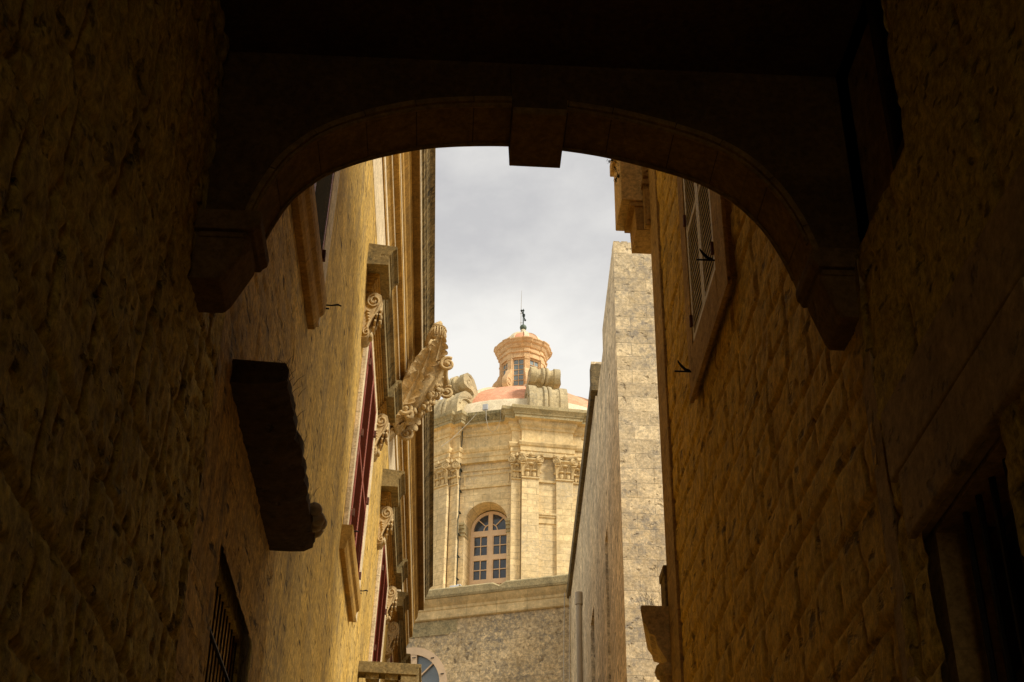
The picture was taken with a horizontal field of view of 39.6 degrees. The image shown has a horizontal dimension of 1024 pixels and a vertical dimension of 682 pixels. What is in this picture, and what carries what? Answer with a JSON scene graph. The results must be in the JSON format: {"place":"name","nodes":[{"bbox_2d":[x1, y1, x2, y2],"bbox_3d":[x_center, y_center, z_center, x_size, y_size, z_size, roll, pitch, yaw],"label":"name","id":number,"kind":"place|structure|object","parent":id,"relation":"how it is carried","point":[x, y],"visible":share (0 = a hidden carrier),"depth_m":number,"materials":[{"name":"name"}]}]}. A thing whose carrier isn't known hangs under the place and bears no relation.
{"place":"outdoors","nodes":[
{"label":"outdoors","id":0,"kind":"place"},
{"bbox_2d":[263,347,315,504],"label":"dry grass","id":1,"kind":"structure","parent":0,"point":[298,396],"depth_m":8.05,"materials":[{"name":"brown plant"}]},
{"bbox_2d":[406,292,587,681],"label":"domed church","id":2,"kind":"structure","parent":0,"point":[508,446],"depth_m":59.83,"materials":[{"name":"stone"}]},
{"bbox_2d":[406,647,446,681],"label":"lunette window","id":3,"kind":"structure","parent":2,"relation":"in","point":[432,669],"depth_m":42.68,"materials":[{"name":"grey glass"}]},
{"bbox_2d":[469,511,506,584],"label":"window frame","id":4,"kind":"structure","parent":2,"relation":"in","point":[488,544],"depth_m":60.11,"materials":[{"name":"beige wood"}]},
{"bbox_2d":[435,146,630,398],"label":"sky","id":5,"kind":"structure","parent":0,"point":[503,231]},
{"bbox_2d":[563,241,665,681],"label":"tower house","id":6,"kind":"structure","parent":0,"point":[618,557],"depth_m":26.19,"materials":[{"name":"stone"}]},
{"bbox_2d":[638,587,664,605],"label":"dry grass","id":7,"kind":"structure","parent":0,"point":[645,599],"depth_m":12.10,"materials":[{"name":"beige plant"}]},
{"label":"ground","id":8,"kind":"structure","parent":0,"visible":0},
{"bbox_2d":[0,0,301,681],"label":"rough stone building","id":9,"kind":"structure","parent":8,"relation":"on","point":[132,534],"depth_m":5.24,"materials":[{"name":"stone"}]},
{"bbox_2d":[203,148,453,681],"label":"palace","id":10,"kind":"structure","parent":8,"relation":"on","point":[350,589],"depth_m":17.19,"materials":[{"name":"stone"}]},
{"bbox_2d":[230,359,326,551],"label":"stone slab","id":11,"kind":"structure","parent":10,"relation":"attached to","point":[293,517],"depth_m":8.47,"materials":[{"name":"stone"}]},
{"bbox_2d":[610,0,1023,681],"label":"masonry house","id":12,"kind":"structure","parent":8,"relation":"on","point":[854,512],"depth_m":6.46,"materials":[{"name":"stone"}]},
{"bbox_2d":[187,0,868,350],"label":"stone archway","id":13,"kind":"object","parent":12,"relation":"attached to","point":[738,104],"visible":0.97,"depth_m":7.21,"materials":[{"name":"stone"}]},
{"bbox_2d":[607,159,619,181],"bbox_3d":[1.040,-1.731,14.577,0.143,0.368,0.079,2,-32,-2],"label":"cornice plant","id":14,"kind":"object","parent":12,"relation":"hanging from","point":[614,170],"visible":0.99,"depth_m":14.58,"materials":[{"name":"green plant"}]},
{"bbox_2d":[865,0,903,170],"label":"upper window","id":15,"kind":"structure","parent":12,"relation":"in","point":[891,108],"depth_m":6.64,"materials":[{"name":"black"}]},
{"bbox_2d":[962,458,1023,681],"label":"barred window","id":16,"kind":"structure","parent":12,"relation":"in","point":[1004,558],"depth_m":5.28,"materials":[{"name":"black metal"}]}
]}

